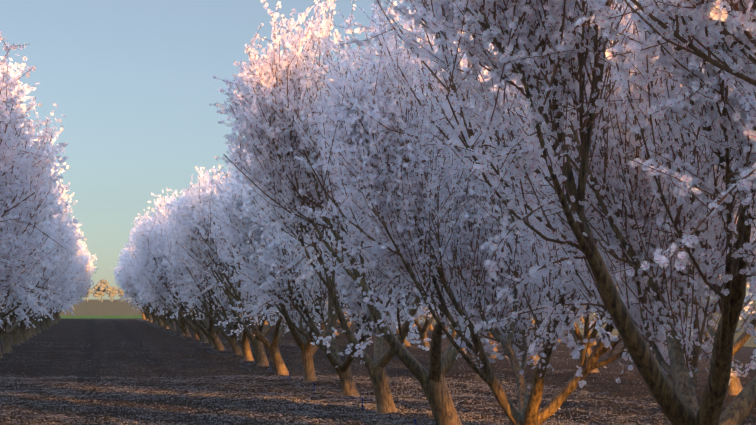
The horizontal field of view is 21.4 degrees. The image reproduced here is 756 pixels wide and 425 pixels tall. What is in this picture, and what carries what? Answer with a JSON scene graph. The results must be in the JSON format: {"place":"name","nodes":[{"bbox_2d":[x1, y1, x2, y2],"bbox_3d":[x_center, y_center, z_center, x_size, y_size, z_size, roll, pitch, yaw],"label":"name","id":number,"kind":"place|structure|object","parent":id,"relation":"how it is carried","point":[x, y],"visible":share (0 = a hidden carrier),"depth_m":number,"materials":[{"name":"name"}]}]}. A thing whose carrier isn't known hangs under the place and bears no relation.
{"place":"outdoors","nodes":[
{"label":"outdoors","id":0,"kind":"place"},
{"bbox_2d":[0,299,755,424],"bbox_3d":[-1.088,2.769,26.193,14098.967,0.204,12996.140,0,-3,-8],"label":"ground","id":1,"kind":"structure","parent":0,"point":[100,326],"depth_m":40.73,"materials":[{"name":"soil"}]},
{"bbox_2d":[0,303,37,343],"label":"tree","id":2,"kind":"object","parent":1,"relation":"on","point":[14,318],"depth_m":64.67,"materials":[{"name":"white plant"}]},
{"bbox_2d":[0,31,44,272],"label":"tree","id":3,"kind":"object","parent":1,"relation":"on","point":[10,160],"visible":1,"depth_m":15.49,"materials":[{"name":"white plant"}]},
{"bbox_2d":[0,101,56,297],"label":"tree","id":4,"kind":"object","parent":1,"relation":"on","point":[9,252],"visible":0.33,"depth_m":20.73,"materials":[{"name":"white plant"}]},
{"bbox_2d":[0,120,64,312],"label":"tree","id":5,"kind":"object","parent":1,"relation":"on","point":[31,281],"visible":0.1,"depth_m":34.33,"materials":[{"name":"white plant"}]},
{"bbox_2d":[0,66,68,312],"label":"tree","id":6,"kind":"object","parent":1,"relation":"on","point":[45,219],"visible":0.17,"depth_m":29.65,"materials":[{"name":"white plant"}]},
{"bbox_2d":[0,119,69,322],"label":"tree","id":7,"kind":"object","parent":1,"relation":"on","point":[53,191],"visible":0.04,"depth_m":39.37,"materials":[{"name":"white plant"}]},
{"bbox_2d":[0,170,74,327],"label":"tree","id":8,"kind":"object","parent":1,"relation":"on","point":[21,314],"depth_m":49.68,"materials":[{"name":"white plant"}]},
{"bbox_2d":[16,292,59,339],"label":"tree","id":9,"kind":"object","parent":1,"relation":"on","point":[24,332],"depth_m":79.59,"materials":[{"name":"white plant"}]},
{"bbox_2d":[0,53,76,258],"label":"tree","id":10,"kind":"object","parent":1,"relation":"on","point":[17,107],"visible":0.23,"depth_m":25.82,"materials":[{"name":"white plant"}]},
{"bbox_2d":[1,247,78,352],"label":"tree","id":11,"kind":"object","parent":1,"relation":"on","point":[6,333],"visible":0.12,"depth_m":60.34,"materials":[{"name":"white plant"}]},
{"bbox_2d":[0,169,80,330],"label":"tree","id":12,"kind":"object","parent":1,"relation":"on","point":[61,233],"visible":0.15,"depth_m":45.75,"materials":[{"name":"white plant"}]},
{"bbox_2d":[0,145,83,358],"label":"tree","id":13,"kind":"object","parent":1,"relation":"on","point":[5,321],"depth_m":54.09,"materials":[{"name":"white plant"}]},
{"bbox_2d":[10,247,77,344],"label":"tree","id":14,"kind":"object","parent":1,"relation":"on","point":[14,339],"depth_m":69.82,"materials":[{"name":"white plant"}]},
{"bbox_2d":[14,223,78,342],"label":"tree","id":15,"kind":"object","parent":1,"relation":"on","point":[20,338],"depth_m":74.87,"materials":[{"name":"white plant"}]},
{"bbox_2d":[23,216,86,337],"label":"tree","id":16,"kind":"object","parent":1,"relation":"on","point":[28,330],"depth_m":86.08,"materials":[{"name":"white plant"}]},
{"bbox_2d":[33,272,76,332],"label":"tree","id":17,"kind":"object","parent":1,"relation":"on","point":[37,330],"visible":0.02,"depth_m":94.74,"materials":[{"name":"white plant"}]},
{"bbox_2d":[35,271,79,331],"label":"tree","id":18,"kind":"object","parent":1,"relation":"on","point":[38,322],"depth_m":99.70,"materials":[{"name":"white plant"}]},
{"bbox_2d":[46,300,68,326],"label":"tree","id":19,"kind":"object","parent":1,"relation":"on","point":[47,322],"depth_m":114.75,"materials":[{"name":"white plant"}]},
{"bbox_2d":[29,235,88,335],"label":"tree","id":20,"kind":"object","parent":1,"relation":"on","point":[80,265],"depth_m":89.59,"materials":[{"name":"white plant"}]},
{"bbox_2d":[39,241,98,329],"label":"tree","id":21,"kind":"object","parent":1,"relation":"on","point":[85,274],"visible":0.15,"depth_m":104.98,"materials":[{"name":"white plant"}]},
{"bbox_2d":[51,283,89,323],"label":"tree","id":22,"kind":"object","parent":1,"relation":"on","point":[54,320],"visible":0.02,"depth_m":129.98,"materials":[{"name":"white plant"}]},
{"bbox_2d":[85,286,93,301],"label":"tree","id":23,"kind":"object","parent":1,"relation":"on","point":[91,292],"visible":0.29,"depth_m":1116.50,"materials":[{"name":"beige plant"}]},
{"bbox_2d":[92,290,104,300],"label":"tree line","id":24,"kind":"object","parent":1,"relation":"on","point":[97,295],"visible":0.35,"depth_m":1906.77,"materials":[{"name":"beige plant"}]},
{"bbox_2d":[94,279,111,301],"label":"tree","id":25,"kind":"object","parent":1,"relation":"on","point":[98,287],"visible":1,"depth_m":1067.94,"materials":[{"name":"beige plant"}]},
{"bbox_2d":[107,288,117,301],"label":"tree","id":26,"kind":"object","parent":1,"relation":"on","point":[111,294],"visible":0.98,"depth_m":1237.17,"materials":[{"name":"beige plant"}]},
{"bbox_2d":[105,286,121,298],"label":"tree line","id":27,"kind":"object","parent":1,"relation":"on","point":[106,292],"visible":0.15,"depth_m":1855.09,"materials":[{"name":"beige plant"}]},
{"bbox_2d":[118,288,123,300],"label":"tree","id":28,"kind":"object","parent":1,"relation":"on","point":[119,292],"visible":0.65,"depth_m":1386.07,"materials":[{"name":"beige plant"}]},
{"bbox_2d":[111,263,148,320],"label":"tree","id":29,"kind":"object","parent":1,"relation":"on","point":[116,275],"visible":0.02,"depth_m":148.16,"materials":[{"name":"white plant"}]},
{"bbox_2d":[114,283,145,319],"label":"tree","id":30,"kind":"object","parent":1,"relation":"on","point":[143,317],"depth_m":158.30,"materials":[{"name":"white plant"}]},
{"bbox_2d":[118,270,152,322],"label":"tree","id":31,"kind":"object","parent":1,"relation":"on","point":[149,317],"depth_m":138.49,"materials":[{"name":"white plant"}]},
{"bbox_2d":[118,250,157,323],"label":"tree","id":32,"kind":"object","parent":1,"relation":"on","point":[155,321],"depth_m":128.28,"materials":[{"name":"white plant"}]},
{"bbox_2d":[113,248,163,326],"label":"tree","id":33,"kind":"object","parent":1,"relation":"on","point":[159,320],"depth_m":118.06,"materials":[{"name":"white plant"}]},
{"bbox_2d":[114,243,164,325],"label":"tree","id":34,"kind":"object","parent":1,"relation":"on","point":[125,281],"visible":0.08,"depth_m":113.17,"materials":[{"name":"white plant"}]},
{"bbox_2d":[122,236,170,328],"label":"tree","id":35,"kind":"object","parent":1,"relation":"on","point":[167,324],"depth_m":108.09,"materials":[{"name":"white plant"}]},
{"bbox_2d":[122,220,180,332],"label":"tree","id":36,"kind":"object","parent":1,"relation":"on","point":[127,264],"depth_m":93.28,"materials":[{"name":"white plant"}]},
{"bbox_2d":[130,279,177,331],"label":"tree","id":37,"kind":"object","parent":1,"relation":"on","point":[171,322],"depth_m":98.37,"materials":[{"name":"white plant"}]},
{"bbox_2d":[129,263,178,329],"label":"tree","id":38,"kind":"object","parent":1,"relation":"on","point":[167,314],"depth_m":103.37,"materials":[{"name":"white plant"}]},
{"bbox_2d":[125,191,184,334],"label":"tree","id":39,"kind":"object","parent":1,"relation":"on","point":[180,320],"visible":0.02,"depth_m":88.05,"materials":[{"name":"white plant"}]},
{"bbox_2d":[136,281,213,337],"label":"tree","id":40,"kind":"object","parent":1,"relation":"on","point":[184,326],"visible":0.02,"depth_m":83.23,"materials":[{"name":"white plant"}]},
{"bbox_2d":[123,198,230,342],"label":"tree","id":41,"kind":"object","parent":1,"relation":"on","point":[196,329],"visible":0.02,"depth_m":73.48,"materials":[{"name":"white plant"}]},
{"bbox_2d":[139,167,224,346],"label":"tree","id":42,"kind":"object","parent":1,"relation":"on","point":[204,323],"depth_m":68.35,"materials":[{"name":"white plant"}]},
{"bbox_2d":[124,176,259,350],"bbox_3d":[-5.381,1.672,63.223,5.059,5.555,5.742,-2,-3,-4],"label":"tree","id":43,"kind":"object","parent":1,"relation":"on","point":[152,258],"visible":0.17,"depth_m":62.64,"materials":[{"name":"white plant"}]},
{"bbox_2d":[172,291,213,339],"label":"tree","id":44,"kind":"object","parent":1,"relation":"on","point":[191,321],"depth_m":78.56,"materials":[{"name":"white plant"}]},
{"bbox_2d":[162,240,276,355],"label":"tree","id":45,"kind":"object","parent":1,"relation":"on","point":[232,341],"visible":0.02,"depth_m":58.30,"materials":[{"name":"white plant"}]},
{"bbox_2d":[158,182,293,360],"bbox_3d":[-3.936,1.242,53.626,4.187,5.520,5.500,2,-3,-32],"label":"tree","id":46,"kind":"object","parent":1,"relation":"on","point":[195,274],"visible":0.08,"depth_m":53.17,"materials":[{"name":"white plant"}]},
{"bbox_2d":[169,170,285,365],"bbox_3d":[-2.952,1.363,48.253,4.571,4.813,5.551,-1,-3,12],"label":"tree","id":47,"kind":"object","parent":1,"relation":"on","point":[259,351],"visible":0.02,"depth_m":48.12,"materials":[{"name":"white plant"}]},
{"bbox_2d":[161,164,302,375],"bbox_3d":[-2.333,1.138,43.263,4.261,4.861,5.660,-3,-3,-19],"label":"tree","id":48,"kind":"object","parent":1,"relation":"on","point":[193,218],"visible":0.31,"depth_m":43.12,"materials":[{"name":"white plant"}]},
{"bbox_2d":[139,319,375,424],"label":"drip hose","id":49,"kind":"object","parent":1,"relation":"on","point":[241,361],"visible":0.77,"depth_m":43.95,"materials":[{"name":"black plastic"}]},
{"bbox_2d":[179,331,415,424],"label":"irrigation sprinklers","id":50,"kind":"object","parent":1,"relation":"on","point":[289,373],"visible":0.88,"depth_m":43.64,"materials":[{"name":"black plastic"}]},
{"bbox_2d":[205,144,392,381],"bbox_3d":[-1.408,0.731,38.406,3.822,5.219,5.360,0,-3,9],"label":"tree","id":51,"kind":"object","parent":1,"relation":"on","point":[307,349],"visible":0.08,"depth_m":38.10,"materials":[{"name":"white plant"}]},
{"bbox_2d":[199,92,439,396],"bbox_3d":[-0.864,0.450,32.970,4.190,5.321,5.285,0,-2,-1],"label":"tree","id":52,"kind":"object","parent":1,"relation":"on","point":[243,233],"visible":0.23,"depth_m":32.57,"materials":[{"name":"white plant"}]},
{"bbox_2d":[311,285,352,328],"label":"tree","id":53,"kind":"object","parent":1,"relation":"on","point":[338,322],"depth_m":84.29,"materials":[{"name":"white plant"}]},
{"bbox_2d":[319,294,352,332],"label":"tree","id":54,"kind":"object","parent":1,"relation":"on","point":[323,328],"depth_m":94.10,"materials":[{"name":"white plant"}]},
{"bbox_2d":[318,293,360,334],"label":"tree","id":55,"kind":"object","parent":1,"relation":"on","point":[336,332],"depth_m":89.22,"materials":[{"name":"white plant"}]},
{"bbox_2d":[0,340,755,424],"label":"fallen petals","id":56,"kind":"object","parent":1,"relation":"on","point":[282,395],"visible":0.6,"depth_m":31.71,"materials":[{"name":"white plant"}]},
{"bbox_2d":[236,64,522,413],"bbox_3d":[0.063,0.362,28.530,4.227,5.113,5.564,1,-2,2],"label":"tree","id":57,"kind":"object","parent":1,"relation":"on","point":[376,369],"visible":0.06,"depth_m":28.23,"materials":[{"name":"white plant"}]},
{"bbox_2d":[346,303,436,345],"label":"tree","id":58,"kind":"object","parent":1,"relation":"on","point":[406,342],"depth_m":69.32,"materials":[{"name":"white plant"}]},
{"bbox_2d":[209,0,614,424],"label":"tree","id":59,"kind":"object","parent":1,"relation":"on","point":[272,124],"visible":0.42,"depth_m":23.22,"materials":[{"name":"white plant"}]},
{"bbox_2d":[400,291,435,348],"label":"tree","id":60,"kind":"object","parent":1,"relation":"on","point":[423,331],"depth_m":64.22,"materials":[{"name":"white plant"}]},
{"bbox_2d":[423,313,433,329],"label":"tree","id":61,"kind":"object","parent":1,"relation":"on","point":[431,326],"depth_m":105.05,"materials":[{"name":"white plant"}]},
{"bbox_2d":[419,288,466,353],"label":"tree","id":62,"kind":"object","parent":1,"relation":"on","point":[451,328],"depth_m":59.23,"materials":[{"name":"white plant"}]},
{"bbox_2d":[434,277,533,357],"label":"tree","id":63,"kind":"object","parent":1,"relation":"on","point":[495,349],"visible":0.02,"depth_m":54.32,"materials":[{"name":"white plant"}]},
{"bbox_2d":[437,269,592,365],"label":"tree","id":64,"kind":"object","parent":1,"relation":"on","point":[537,355],"depth_m":49.22,"materials":[{"name":"white plant"}]},
{"bbox_2d":[294,0,755,424],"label":"tree","id":65,"kind":"object","parent":1,"relation":"on","point":[377,167],"visible":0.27,"depth_m":18.26,"materials":[{"name":"white plant"}]},
{"bbox_2d":[335,0,755,424],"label":"tree","id":66,"kind":"object","parent":1,"relation":"on","point":[594,104],"visible":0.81,"depth_m":12.56,"materials":[{"name":"white plant"}]},
{"bbox_2d":[518,208,637,372],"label":"tree","id":67,"kind":"object","parent":1,"relation":"on","point":[577,334],"visible":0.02,"depth_m":44.00,"materials":[{"name":"white plant"}]},
{"bbox_2d":[568,294,599,344],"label":"tree","id":68,"kind":"object","parent":1,"relation":"on","point":[583,320],"depth_m":69.97,"materials":[{"name":"white plant"}]},
{"bbox_2d":[528,187,719,381],"bbox_3d":[5.176,0.542,39.297,4.918,5.725,6.485,-2,-1,1],"label":"tree","id":69,"kind":"object","parent":1,"relation":"on","point":[592,322],"depth_m":39.64,"materials":[{"name":"white plant"}]},
{"bbox_2d":[574,0,755,280],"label":"tree","id":70,"kind":"object","parent":1,"relation":"on","point":[735,15],"visible":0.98,"depth_m":7.87,"materials":[{"name":"white plant"}]},
{"bbox_2d":[683,283,755,394],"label":"tree","id":71,"kind":"object","parent":1,"relation":"on","point":[735,387],"depth_m":33.96,"materials":[{"name":"white plant"}]},
{"bbox_2d":[688,274,754,356],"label":"tree","id":72,"kind":"object","parent":1,"relation":"on","point":[747,286],"depth_m":53.90,"materials":[{"name":"white plant"}]},
{"bbox_2d":[742,236,755,315],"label":"tree","id":73,"kind":"object","parent":1,"relation":"on","point":[747,296],"visible":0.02,"depth_m":30.39,"materials":[{"name":"white plant"}]},
{"bbox_2d":[0,0,755,298],"label":"sky","id":74,"kind":"structure","parent":0,"point":[134,86],"materials":[{"name":"blue"}]}
]}

